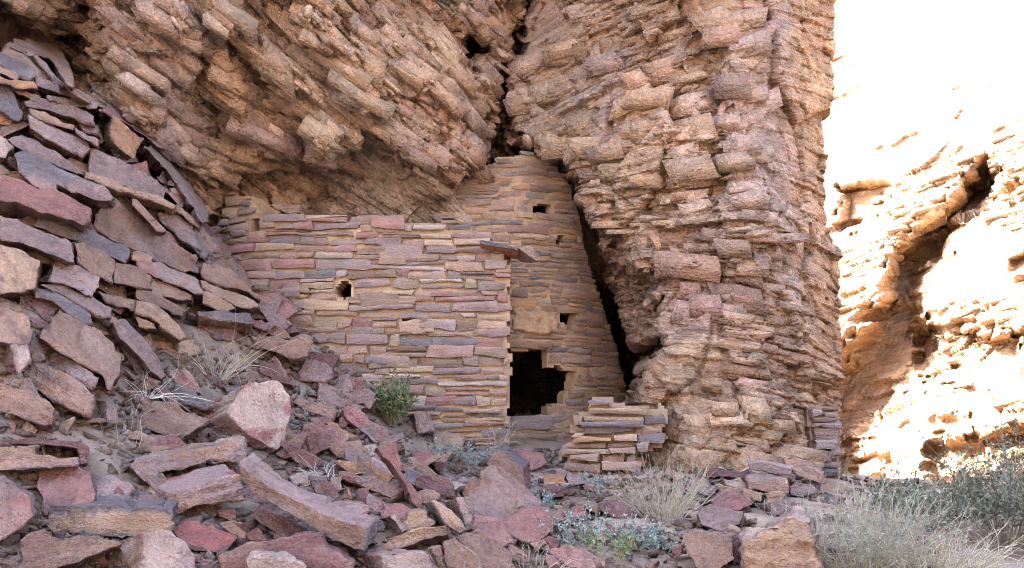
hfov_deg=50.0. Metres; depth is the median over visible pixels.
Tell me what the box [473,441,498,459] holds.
sage plant
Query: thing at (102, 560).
rock fragment
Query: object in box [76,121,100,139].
stone slab
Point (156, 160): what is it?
stone slab
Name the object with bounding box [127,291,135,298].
stone slab
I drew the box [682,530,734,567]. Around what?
stone slab
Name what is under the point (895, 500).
green bush
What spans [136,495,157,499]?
stone slab
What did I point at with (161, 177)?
rock fragment
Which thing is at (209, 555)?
rock fragment
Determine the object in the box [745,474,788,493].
stone slab
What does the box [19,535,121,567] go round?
stone slab
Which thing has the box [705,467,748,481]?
stone slab
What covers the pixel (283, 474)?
rock fragment
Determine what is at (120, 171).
stone slab
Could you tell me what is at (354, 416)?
stone slab
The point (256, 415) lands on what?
boulder
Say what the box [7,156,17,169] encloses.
stone slab
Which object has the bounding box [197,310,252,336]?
stone slab
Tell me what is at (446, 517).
stone slab
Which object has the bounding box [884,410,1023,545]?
green bush
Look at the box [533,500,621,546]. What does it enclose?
sage plant
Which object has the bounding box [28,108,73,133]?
stone slab
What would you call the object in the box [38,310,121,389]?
boulder
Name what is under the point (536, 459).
stone slab
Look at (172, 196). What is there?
rock fragment
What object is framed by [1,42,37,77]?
stone slab
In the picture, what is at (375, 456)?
stone slab
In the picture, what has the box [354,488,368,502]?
rock
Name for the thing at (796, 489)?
stone slab
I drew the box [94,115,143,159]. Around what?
stone slab
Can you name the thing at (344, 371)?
stone slab
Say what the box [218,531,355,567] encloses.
stone slab
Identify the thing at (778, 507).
stone slab
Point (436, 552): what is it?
rock
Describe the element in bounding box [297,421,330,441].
rock
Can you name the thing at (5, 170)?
rock fragment
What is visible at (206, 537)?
stone slab
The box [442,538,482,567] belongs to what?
rock
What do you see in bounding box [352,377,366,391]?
stone slab
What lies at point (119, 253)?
stone slab
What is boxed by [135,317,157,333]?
stone slab
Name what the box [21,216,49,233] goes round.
stone slab
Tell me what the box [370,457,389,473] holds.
stone slab
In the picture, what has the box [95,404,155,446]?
dry grass
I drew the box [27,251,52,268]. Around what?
stone slab
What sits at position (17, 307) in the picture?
rock fragment
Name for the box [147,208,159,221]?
rock fragment
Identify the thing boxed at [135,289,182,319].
stone slab
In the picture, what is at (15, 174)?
stone slab
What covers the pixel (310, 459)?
stone slab
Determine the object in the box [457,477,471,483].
rock
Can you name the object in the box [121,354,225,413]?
dry grass
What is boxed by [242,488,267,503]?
stone slab
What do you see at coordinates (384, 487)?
stone slab
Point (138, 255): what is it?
stone slab
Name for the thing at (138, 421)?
rock fragment
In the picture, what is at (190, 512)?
stone slab
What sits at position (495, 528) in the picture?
stone slab
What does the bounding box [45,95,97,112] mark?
stone slab
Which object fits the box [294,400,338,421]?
stone slab
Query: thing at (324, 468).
dry grass
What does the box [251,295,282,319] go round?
stone slab
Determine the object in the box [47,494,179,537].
stone slab
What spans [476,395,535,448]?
dry grass
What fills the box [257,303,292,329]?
stone slab
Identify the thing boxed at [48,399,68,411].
stone slab
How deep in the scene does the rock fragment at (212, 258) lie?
10.54 m
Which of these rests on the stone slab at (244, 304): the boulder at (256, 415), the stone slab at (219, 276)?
the stone slab at (219, 276)
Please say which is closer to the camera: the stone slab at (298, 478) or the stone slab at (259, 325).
the stone slab at (298, 478)
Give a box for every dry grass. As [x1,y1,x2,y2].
[11,438,108,469]
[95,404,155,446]
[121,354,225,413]
[180,304,296,382]
[293,455,360,486]
[407,440,474,454]
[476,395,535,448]
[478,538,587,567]
[900,520,1023,567]
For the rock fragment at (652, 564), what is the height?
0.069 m
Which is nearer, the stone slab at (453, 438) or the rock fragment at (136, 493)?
the rock fragment at (136, 493)
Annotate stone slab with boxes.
[0,52,35,80]
[0,66,19,79]
[0,76,37,92]
[0,85,23,123]
[0,114,12,125]
[0,122,28,136]
[0,136,14,163]
[0,175,91,232]
[0,216,75,265]
[0,243,29,250]
[0,245,43,299]
[0,383,55,429]
[0,445,40,455]
[0,452,79,472]
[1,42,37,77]
[1,438,88,466]
[3,344,30,374]
[6,135,78,175]
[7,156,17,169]
[7,171,24,181]
[7,422,16,433]
[8,378,44,398]
[9,63,49,95]
[10,38,75,90]
[13,90,40,100]
[14,151,115,211]
[18,102,28,121]
[19,287,57,321]
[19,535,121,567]
[20,528,58,559]
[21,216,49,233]
[23,96,94,127]
[23,363,95,419]
[26,52,63,85]
[26,114,89,161]
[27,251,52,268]
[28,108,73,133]
[29,340,48,353]
[29,348,45,363]
[30,318,48,325]
[30,322,47,329]
[33,288,91,326]
[34,78,80,98]
[34,218,130,263]
[36,466,96,515]
[39,261,99,297]
[40,283,112,321]
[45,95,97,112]
[46,524,72,537]
[47,362,65,370]
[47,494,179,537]
[48,352,98,391]
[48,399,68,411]
[53,82,106,119]
[58,417,75,430]
[67,158,87,173]
[72,242,114,284]
[74,127,98,149]
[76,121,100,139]
[82,417,109,423]
[84,172,175,214]
[87,148,164,197]
[92,473,134,495]
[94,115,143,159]
[97,291,137,314]
[98,103,167,152]
[99,279,127,297]
[107,554,121,567]
[109,319,165,380]
[113,262,152,291]
[114,197,133,210]
[115,349,124,361]
[118,343,141,374]
[120,333,154,354]
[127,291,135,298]
[129,250,152,262]
[129,396,150,410]
[130,462,158,481]
[131,199,165,234]
[131,301,185,343]
[133,434,248,472]
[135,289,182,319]
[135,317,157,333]
[135,375,160,390]
[136,145,208,225]
[136,261,202,301]
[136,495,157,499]
[137,401,210,440]
[138,433,175,452]
[143,377,177,403]
[144,276,194,306]
[149,434,184,447]
[154,339,200,358]
[156,464,244,513]
[157,180,170,192]
[157,212,201,253]
[159,230,180,246]
[159,472,165,478]
[161,362,169,369]
[164,310,179,325]
[168,369,200,394]
[171,385,213,411]
[173,302,188,311]
[173,519,237,551]
[176,204,200,231]
[179,507,217,517]
[193,226,209,261]
[196,258,238,275]
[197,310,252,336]
[198,559,216,566]
[199,236,217,253]
[199,263,259,302]
[200,280,260,314]
[200,291,234,311]
[202,224,224,257]
[202,325,236,340]
[208,522,225,531]
[210,226,226,233]
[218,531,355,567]
[220,255,251,290]
[232,522,249,531]
[239,452,376,550]
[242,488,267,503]
[248,450,268,459]
[250,333,312,358]
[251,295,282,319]
[252,318,268,335]
[253,505,303,535]
[257,292,301,319]
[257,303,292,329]
[258,356,292,387]
[259,318,298,336]
[268,325,290,339]
[273,532,287,537]
[280,439,324,469]
[284,427,307,450]
[288,471,325,485]
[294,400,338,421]
[305,351,339,369]
[316,383,364,411]
[325,422,361,441]
[326,424,342,432]
[328,440,369,459]
[333,500,370,514]
[334,460,391,481]
[336,391,364,405]
[337,365,358,375]
[337,369,348,377]
[338,471,406,499]
[338,546,350,556]
[339,405,389,443]
[341,439,363,446]
[344,446,369,462]
[345,387,376,408]
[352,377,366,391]
[357,455,376,475]
[359,549,437,567]
[362,454,402,465]
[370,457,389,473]
[373,441,422,508]
[377,499,389,514]
[377,520,386,531]
[378,433,403,446]
[378,515,406,534]
[379,503,410,521]
[384,526,450,549]
[400,463,416,471]
[403,468,422,485]
[405,457,436,474]
[408,449,433,460]
[415,474,455,499]
[422,452,441,465]
[422,500,466,532]
[433,431,465,450]
[444,497,472,532]
[458,528,515,567]
[464,465,542,518]
[471,514,514,546]
[487,442,530,485]
[503,506,564,543]
[515,448,546,470]
[537,486,564,498]
[543,471,567,484]
[546,545,595,567]
[566,473,588,485]
[566,496,600,513]
[598,498,643,518]
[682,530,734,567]
[687,478,718,493]
[696,504,744,530]
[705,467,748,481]
[710,491,755,510]
[715,484,743,491]
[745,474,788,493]
[747,459,793,475]
[754,498,787,515]
[784,458,823,469]
[789,482,816,496]
[792,465,826,483]
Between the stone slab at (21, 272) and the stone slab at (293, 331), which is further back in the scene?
the stone slab at (293, 331)
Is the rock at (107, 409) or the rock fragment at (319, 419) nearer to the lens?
the rock at (107, 409)
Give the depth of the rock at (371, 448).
8.80 m
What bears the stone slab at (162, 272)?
on the stone slab at (170, 292)
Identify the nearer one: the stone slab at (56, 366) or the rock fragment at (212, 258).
the stone slab at (56, 366)
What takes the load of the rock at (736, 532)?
on the ground at (206, 339)
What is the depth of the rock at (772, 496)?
8.38 m
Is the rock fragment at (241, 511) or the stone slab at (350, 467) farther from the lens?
the stone slab at (350, 467)
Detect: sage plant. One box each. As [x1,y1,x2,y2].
[419,442,440,453]
[434,437,471,453]
[455,441,489,465]
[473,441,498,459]
[531,484,554,502]
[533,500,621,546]
[577,467,612,487]
[599,499,674,550]
[627,518,683,555]
[695,461,735,476]
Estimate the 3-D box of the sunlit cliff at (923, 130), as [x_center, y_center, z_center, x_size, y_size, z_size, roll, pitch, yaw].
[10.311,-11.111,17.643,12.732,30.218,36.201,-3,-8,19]
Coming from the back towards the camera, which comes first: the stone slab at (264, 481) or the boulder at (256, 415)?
the boulder at (256, 415)
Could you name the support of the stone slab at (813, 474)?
on the stone slab at (796, 489)
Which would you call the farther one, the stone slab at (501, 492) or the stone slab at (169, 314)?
the stone slab at (169, 314)
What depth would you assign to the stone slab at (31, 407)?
7.24 m
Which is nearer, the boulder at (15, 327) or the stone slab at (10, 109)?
the boulder at (15, 327)
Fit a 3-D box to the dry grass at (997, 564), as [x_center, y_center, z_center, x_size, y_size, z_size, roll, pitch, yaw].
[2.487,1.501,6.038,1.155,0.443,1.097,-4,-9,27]
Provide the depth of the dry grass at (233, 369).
9.42 m
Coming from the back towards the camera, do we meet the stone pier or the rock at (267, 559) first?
the stone pier
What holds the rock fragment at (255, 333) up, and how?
on the ground at (206, 339)
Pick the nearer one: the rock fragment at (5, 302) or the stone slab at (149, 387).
the rock fragment at (5, 302)
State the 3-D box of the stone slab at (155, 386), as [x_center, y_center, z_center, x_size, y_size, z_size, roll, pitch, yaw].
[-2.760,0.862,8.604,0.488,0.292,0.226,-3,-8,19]
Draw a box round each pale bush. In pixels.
[739,458,987,567]
[826,498,1022,567]
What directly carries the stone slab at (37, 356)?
on the stone slab at (56, 366)
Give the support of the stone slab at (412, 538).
on the ground at (206, 339)
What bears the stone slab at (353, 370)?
on the stone slab
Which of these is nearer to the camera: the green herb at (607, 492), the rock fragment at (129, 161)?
the green herb at (607, 492)
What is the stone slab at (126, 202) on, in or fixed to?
on the boulder at (119, 223)
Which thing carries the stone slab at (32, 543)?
on the stone slab at (75, 550)
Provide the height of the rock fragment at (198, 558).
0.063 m
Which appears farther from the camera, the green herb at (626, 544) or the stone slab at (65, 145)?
the stone slab at (65, 145)
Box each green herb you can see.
[568,483,667,498]
[576,527,638,561]
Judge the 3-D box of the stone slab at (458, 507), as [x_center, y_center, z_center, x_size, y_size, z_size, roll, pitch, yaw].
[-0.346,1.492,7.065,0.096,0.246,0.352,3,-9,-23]
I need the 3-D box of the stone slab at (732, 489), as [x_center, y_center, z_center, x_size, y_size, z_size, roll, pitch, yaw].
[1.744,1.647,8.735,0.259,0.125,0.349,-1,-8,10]
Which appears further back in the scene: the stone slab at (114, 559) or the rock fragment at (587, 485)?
the rock fragment at (587, 485)
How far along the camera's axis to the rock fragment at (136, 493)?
7.02 m
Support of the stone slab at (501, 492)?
on the stone slab at (522, 525)
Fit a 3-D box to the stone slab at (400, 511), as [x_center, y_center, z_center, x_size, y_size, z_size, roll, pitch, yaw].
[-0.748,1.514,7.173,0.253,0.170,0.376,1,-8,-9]
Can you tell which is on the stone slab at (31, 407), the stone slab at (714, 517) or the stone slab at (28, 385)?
the stone slab at (28, 385)
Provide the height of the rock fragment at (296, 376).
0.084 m
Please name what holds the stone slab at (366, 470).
on the ground at (206, 339)
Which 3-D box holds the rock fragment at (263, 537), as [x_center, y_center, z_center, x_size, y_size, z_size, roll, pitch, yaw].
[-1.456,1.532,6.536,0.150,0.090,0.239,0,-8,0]
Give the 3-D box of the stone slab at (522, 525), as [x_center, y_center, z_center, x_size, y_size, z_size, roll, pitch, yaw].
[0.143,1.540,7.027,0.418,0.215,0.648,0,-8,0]
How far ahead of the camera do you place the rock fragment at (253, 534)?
6.51 m
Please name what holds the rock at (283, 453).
on the ground at (206, 339)
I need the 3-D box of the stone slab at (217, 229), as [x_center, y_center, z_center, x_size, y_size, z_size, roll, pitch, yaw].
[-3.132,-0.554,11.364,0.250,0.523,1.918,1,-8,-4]
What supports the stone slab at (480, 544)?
on the ground at (206, 339)
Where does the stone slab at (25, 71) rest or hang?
on the ground at (206, 339)
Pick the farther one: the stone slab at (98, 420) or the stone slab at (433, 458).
the stone slab at (433, 458)
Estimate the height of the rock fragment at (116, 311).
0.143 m
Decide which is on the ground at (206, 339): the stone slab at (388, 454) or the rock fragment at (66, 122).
the stone slab at (388, 454)
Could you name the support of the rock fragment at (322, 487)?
on the ground at (206, 339)
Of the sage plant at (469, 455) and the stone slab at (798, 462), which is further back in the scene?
the sage plant at (469, 455)
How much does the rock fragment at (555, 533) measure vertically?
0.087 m
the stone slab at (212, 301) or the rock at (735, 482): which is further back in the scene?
the stone slab at (212, 301)
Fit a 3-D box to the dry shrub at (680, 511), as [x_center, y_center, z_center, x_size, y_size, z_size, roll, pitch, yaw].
[1.042,1.344,7.623,1.118,0.657,1.131,-6,-10,39]
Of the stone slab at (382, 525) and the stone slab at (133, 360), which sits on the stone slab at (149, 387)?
the stone slab at (133, 360)
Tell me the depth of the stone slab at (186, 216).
10.13 m
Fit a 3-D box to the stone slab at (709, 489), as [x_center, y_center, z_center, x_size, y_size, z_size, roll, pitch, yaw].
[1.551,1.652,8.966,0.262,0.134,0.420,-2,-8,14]
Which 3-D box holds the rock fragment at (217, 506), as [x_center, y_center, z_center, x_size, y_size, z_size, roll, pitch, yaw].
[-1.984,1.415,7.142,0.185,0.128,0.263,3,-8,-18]
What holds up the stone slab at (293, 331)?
on the ground at (206, 339)
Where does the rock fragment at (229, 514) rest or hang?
on the ground at (206, 339)
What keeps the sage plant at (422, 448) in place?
on the ground at (206, 339)
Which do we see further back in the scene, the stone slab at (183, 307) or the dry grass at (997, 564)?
the stone slab at (183, 307)
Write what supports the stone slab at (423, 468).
on the ground at (206, 339)
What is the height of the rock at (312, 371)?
0.274 m
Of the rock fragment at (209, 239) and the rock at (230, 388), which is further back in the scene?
the rock fragment at (209, 239)
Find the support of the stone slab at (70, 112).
on the ground at (206, 339)
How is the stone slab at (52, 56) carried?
on the ground at (206, 339)
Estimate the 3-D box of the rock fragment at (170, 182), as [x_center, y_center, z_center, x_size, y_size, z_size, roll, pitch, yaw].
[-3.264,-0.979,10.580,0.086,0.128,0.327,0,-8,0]
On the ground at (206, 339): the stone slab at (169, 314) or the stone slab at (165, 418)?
the stone slab at (165, 418)
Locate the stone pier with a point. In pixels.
(823, 426)
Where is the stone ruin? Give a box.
[217,151,628,447]
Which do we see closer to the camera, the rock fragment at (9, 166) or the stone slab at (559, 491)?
the stone slab at (559, 491)
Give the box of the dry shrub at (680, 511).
[587,434,742,525]
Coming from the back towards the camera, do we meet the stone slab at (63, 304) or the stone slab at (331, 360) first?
the stone slab at (331, 360)
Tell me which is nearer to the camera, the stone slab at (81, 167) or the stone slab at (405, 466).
the stone slab at (405, 466)
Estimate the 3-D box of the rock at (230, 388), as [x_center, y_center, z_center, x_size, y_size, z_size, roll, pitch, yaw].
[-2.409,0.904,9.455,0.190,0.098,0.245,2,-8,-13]
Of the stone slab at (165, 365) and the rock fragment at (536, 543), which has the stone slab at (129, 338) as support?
the stone slab at (165, 365)
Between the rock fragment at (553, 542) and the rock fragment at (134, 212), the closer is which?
the rock fragment at (553, 542)
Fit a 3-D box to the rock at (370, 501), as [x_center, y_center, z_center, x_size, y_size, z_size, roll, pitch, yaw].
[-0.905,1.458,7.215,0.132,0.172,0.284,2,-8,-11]
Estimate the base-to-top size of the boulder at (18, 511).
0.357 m
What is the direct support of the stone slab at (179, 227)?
on the ground at (206, 339)
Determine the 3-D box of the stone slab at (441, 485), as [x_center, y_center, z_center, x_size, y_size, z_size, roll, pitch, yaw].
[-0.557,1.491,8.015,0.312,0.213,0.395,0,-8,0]
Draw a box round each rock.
[96,400,118,426]
[221,383,241,393]
[223,461,240,473]
[245,551,306,567]
[276,438,304,459]
[296,358,333,382]
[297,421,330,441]
[305,432,328,454]
[308,475,327,486]
[328,476,342,491]
[343,487,353,499]
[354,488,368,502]
[364,444,376,455]
[364,493,384,514]
[402,508,436,531]
[409,411,433,434]
[428,545,446,567]
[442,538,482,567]
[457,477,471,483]
[461,479,477,496]
[571,506,586,516]
[661,464,678,481]
[721,477,745,487]
[727,529,740,540]
[732,540,740,563]
[742,488,762,502]
[763,490,784,501]
[787,500,803,507]
[801,479,820,490]
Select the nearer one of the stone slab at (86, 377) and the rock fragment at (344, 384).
the stone slab at (86, 377)
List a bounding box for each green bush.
[843,459,1000,527]
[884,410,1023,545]
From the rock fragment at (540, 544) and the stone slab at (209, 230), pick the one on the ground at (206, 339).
the rock fragment at (540, 544)
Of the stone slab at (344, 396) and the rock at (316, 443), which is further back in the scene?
the stone slab at (344, 396)
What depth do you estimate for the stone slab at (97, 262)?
8.80 m
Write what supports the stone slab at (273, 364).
on the ground at (206, 339)
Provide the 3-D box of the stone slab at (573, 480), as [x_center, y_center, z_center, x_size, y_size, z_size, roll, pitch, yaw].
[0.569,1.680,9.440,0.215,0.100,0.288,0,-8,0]
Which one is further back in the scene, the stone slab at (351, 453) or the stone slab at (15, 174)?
the stone slab at (15, 174)
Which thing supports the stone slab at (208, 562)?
on the ground at (206, 339)
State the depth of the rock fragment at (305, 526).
6.70 m
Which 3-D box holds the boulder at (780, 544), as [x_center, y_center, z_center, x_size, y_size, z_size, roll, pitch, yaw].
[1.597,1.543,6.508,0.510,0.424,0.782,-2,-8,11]
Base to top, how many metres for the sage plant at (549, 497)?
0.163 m
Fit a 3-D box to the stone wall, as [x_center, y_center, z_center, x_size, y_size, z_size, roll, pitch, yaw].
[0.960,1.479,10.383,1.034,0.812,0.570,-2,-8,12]
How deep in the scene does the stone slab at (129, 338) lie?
8.58 m
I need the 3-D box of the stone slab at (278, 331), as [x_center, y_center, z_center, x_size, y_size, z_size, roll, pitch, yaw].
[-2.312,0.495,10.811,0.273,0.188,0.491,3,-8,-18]
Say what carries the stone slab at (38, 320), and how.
on the stone slab
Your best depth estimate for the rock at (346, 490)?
7.41 m
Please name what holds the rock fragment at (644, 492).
on the ground at (206, 339)
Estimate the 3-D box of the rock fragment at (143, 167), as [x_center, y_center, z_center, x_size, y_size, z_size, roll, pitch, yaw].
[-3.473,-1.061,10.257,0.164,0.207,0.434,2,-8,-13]
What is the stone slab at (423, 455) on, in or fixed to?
on the ground at (206, 339)
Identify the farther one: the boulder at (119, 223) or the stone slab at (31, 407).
the boulder at (119, 223)
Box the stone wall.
[559,397,667,475]
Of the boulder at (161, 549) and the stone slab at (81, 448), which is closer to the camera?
the boulder at (161, 549)
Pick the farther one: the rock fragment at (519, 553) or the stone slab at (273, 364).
the stone slab at (273, 364)
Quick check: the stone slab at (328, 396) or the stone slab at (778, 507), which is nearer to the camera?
the stone slab at (778, 507)
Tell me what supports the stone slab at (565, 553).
on the ground at (206, 339)
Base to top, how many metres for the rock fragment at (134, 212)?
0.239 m
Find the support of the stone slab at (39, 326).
on the stone slab at (38, 320)
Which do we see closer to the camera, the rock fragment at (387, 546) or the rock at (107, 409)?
the rock fragment at (387, 546)
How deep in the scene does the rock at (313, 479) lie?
7.63 m
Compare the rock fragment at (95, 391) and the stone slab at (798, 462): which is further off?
the stone slab at (798, 462)
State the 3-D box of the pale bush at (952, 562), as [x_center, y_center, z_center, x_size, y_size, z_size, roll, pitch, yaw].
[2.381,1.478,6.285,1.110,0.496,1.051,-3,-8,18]
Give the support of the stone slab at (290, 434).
on the stone slab at (310, 459)
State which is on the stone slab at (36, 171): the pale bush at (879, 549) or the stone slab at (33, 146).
the stone slab at (33, 146)
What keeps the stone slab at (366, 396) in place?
on the ground at (206, 339)
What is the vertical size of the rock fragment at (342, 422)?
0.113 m
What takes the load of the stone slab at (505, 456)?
on the ground at (206, 339)
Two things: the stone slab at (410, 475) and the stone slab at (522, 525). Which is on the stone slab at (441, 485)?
the stone slab at (410, 475)
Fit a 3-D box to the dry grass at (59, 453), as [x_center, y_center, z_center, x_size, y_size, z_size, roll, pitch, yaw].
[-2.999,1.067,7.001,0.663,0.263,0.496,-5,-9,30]
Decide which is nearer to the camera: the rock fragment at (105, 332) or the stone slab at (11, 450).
the stone slab at (11, 450)
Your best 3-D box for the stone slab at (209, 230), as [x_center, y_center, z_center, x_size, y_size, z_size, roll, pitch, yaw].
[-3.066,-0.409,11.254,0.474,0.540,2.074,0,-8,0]
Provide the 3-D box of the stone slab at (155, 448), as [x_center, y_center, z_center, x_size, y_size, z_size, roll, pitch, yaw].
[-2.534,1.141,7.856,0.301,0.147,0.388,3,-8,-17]
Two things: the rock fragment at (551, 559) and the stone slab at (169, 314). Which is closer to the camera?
the rock fragment at (551, 559)
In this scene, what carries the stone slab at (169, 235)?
on the stone slab
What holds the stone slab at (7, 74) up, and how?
on the stone slab at (22, 86)
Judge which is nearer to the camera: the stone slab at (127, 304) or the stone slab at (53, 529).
the stone slab at (53, 529)
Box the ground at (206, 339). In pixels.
[0,121,1023,567]
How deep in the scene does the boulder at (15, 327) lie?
7.54 m
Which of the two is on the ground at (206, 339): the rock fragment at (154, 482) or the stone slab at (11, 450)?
the rock fragment at (154, 482)
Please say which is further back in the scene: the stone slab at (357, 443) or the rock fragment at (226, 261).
the rock fragment at (226, 261)
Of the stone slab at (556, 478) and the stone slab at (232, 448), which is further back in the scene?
the stone slab at (556, 478)
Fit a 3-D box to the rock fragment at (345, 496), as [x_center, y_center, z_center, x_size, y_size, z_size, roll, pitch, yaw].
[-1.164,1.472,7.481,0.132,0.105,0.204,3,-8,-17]
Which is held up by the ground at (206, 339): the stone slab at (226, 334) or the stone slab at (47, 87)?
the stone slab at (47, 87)
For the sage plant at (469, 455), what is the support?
on the ground at (206, 339)
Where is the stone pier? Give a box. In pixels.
[803,406,842,478]
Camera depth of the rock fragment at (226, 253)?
11.04 m
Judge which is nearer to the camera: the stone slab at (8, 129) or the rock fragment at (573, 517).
the rock fragment at (573, 517)
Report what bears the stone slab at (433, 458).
on the ground at (206, 339)
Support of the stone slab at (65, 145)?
on the ground at (206, 339)
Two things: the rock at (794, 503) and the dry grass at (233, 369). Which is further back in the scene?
the dry grass at (233, 369)
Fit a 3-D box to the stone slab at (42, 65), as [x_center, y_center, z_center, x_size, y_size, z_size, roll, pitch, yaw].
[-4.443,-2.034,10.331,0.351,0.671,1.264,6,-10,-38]
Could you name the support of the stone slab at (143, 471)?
on the ground at (206, 339)
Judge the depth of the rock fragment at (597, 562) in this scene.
6.27 m
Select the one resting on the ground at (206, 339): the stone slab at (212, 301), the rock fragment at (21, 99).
the rock fragment at (21, 99)
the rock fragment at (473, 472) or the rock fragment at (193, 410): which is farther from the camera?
the rock fragment at (473, 472)
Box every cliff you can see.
[0,0,846,476]
[821,0,1023,491]
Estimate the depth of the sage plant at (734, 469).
9.55 m
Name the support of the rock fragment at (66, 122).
on the stone slab at (44, 117)
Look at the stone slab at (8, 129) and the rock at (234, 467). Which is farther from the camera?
the stone slab at (8, 129)
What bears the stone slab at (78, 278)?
on the stone slab at (97, 310)
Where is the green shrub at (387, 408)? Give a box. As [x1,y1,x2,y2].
[363,365,431,425]
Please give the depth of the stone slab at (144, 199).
9.60 m
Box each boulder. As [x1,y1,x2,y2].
[0,306,33,346]
[0,475,36,540]
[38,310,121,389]
[92,198,198,274]
[110,530,195,567]
[209,380,290,453]
[738,506,823,567]
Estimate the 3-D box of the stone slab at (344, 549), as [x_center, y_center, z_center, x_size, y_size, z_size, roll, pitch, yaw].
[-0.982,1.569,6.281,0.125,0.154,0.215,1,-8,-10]
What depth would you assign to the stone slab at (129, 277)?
9.05 m
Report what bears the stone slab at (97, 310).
on the stone slab at (63, 304)
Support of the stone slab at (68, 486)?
on the stone slab
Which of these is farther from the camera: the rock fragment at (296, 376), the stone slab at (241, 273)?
the stone slab at (241, 273)
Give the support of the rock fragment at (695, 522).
on the ground at (206, 339)
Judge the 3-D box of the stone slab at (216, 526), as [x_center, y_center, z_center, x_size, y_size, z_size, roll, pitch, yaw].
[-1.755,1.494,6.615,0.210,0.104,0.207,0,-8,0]
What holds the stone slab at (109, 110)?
on the ground at (206, 339)
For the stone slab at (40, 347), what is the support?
on the stone slab
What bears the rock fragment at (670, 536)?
on the ground at (206, 339)
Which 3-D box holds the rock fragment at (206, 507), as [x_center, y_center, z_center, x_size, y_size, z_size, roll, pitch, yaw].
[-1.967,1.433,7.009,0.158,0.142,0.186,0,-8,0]
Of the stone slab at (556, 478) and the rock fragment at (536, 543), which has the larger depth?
the stone slab at (556, 478)
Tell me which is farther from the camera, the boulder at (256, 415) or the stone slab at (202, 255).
the stone slab at (202, 255)
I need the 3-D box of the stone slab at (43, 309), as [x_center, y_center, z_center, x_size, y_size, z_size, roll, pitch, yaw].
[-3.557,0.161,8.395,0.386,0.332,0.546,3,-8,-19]
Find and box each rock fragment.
[0,163,11,174]
[0,297,13,310]
[4,154,17,170]
[13,301,21,310]
[16,96,28,101]
[23,421,37,433]
[59,119,70,123]
[90,385,99,395]
[95,125,104,145]
[95,556,107,565]
[100,330,110,334]
[103,386,115,395]
[106,304,126,316]
[106,316,116,324]
[110,148,138,163]
[113,487,123,494]
[127,430,155,443]
[129,210,143,220]
[131,417,145,426]
[132,161,149,175]
[132,491,152,496]
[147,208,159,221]
[147,475,164,491]
[148,486,156,493]
[156,335,164,340]
[157,171,172,187]
[167,179,175,185]
[168,192,183,207]
[170,188,178,194]
[177,198,183,206]
[191,396,213,414]
[194,555,203,563]
[195,504,213,511]
[200,226,206,234]
[200,234,212,243]
[200,239,217,250]
[202,236,215,261]
[202,409,214,417]
[204,549,214,560]
[208,432,221,441]
[212,503,221,508]
[213,237,230,258]
[215,242,230,265]
[218,508,235,520]
[220,520,245,542]
[236,508,249,515]
[246,528,262,540]
[251,321,276,336]
[251,328,259,336]
[257,533,272,539]
[280,470,287,479]
[283,466,297,471]
[290,373,301,378]
[296,521,315,531]
[307,416,332,424]
[312,481,338,498]
[328,427,346,442]
[334,373,353,393]
[338,417,348,426]
[339,493,352,498]
[346,485,355,490]
[370,542,393,552]
[418,489,440,501]
[430,462,445,472]
[435,452,452,463]
[452,481,465,488]
[470,470,479,475]
[507,545,525,560]
[528,539,550,549]
[533,538,546,552]
[545,536,560,547]
[545,554,560,567]
[554,532,566,541]
[563,516,576,521]
[584,481,593,488]
[594,558,601,567]
[605,521,615,530]
[638,488,649,500]
[645,560,659,567]
[668,533,681,543]
[672,543,682,556]
[692,520,699,525]
[726,524,740,530]
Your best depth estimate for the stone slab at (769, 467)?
9.06 m
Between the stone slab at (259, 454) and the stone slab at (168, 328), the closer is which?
the stone slab at (259, 454)
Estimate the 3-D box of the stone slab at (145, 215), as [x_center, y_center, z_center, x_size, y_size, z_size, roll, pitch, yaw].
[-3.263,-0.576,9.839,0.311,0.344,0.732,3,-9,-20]
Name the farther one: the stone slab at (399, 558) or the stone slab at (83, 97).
the stone slab at (83, 97)
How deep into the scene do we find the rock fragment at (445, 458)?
9.77 m
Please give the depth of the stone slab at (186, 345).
9.35 m
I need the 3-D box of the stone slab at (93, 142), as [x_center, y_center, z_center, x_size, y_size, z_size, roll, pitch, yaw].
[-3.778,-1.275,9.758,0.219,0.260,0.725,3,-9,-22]
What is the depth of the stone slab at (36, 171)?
8.94 m
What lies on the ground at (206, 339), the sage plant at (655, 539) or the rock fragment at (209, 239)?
the sage plant at (655, 539)
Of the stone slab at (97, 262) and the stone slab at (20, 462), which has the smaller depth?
the stone slab at (20, 462)
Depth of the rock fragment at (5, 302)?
7.97 m
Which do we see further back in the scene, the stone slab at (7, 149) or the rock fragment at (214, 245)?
the rock fragment at (214, 245)
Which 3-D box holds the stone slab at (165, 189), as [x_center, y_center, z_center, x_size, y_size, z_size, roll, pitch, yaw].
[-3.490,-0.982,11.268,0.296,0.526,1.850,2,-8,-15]
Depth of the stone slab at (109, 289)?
8.99 m
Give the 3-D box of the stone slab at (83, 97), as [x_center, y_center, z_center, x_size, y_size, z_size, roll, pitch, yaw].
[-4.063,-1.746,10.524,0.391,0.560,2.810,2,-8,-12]
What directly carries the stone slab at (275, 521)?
on the ground at (206, 339)
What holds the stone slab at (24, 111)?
on the stone slab at (8, 129)
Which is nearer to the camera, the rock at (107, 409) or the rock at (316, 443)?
the rock at (107, 409)
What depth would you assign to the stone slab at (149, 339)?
9.04 m
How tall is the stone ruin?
3.722 m
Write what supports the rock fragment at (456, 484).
on the ground at (206, 339)

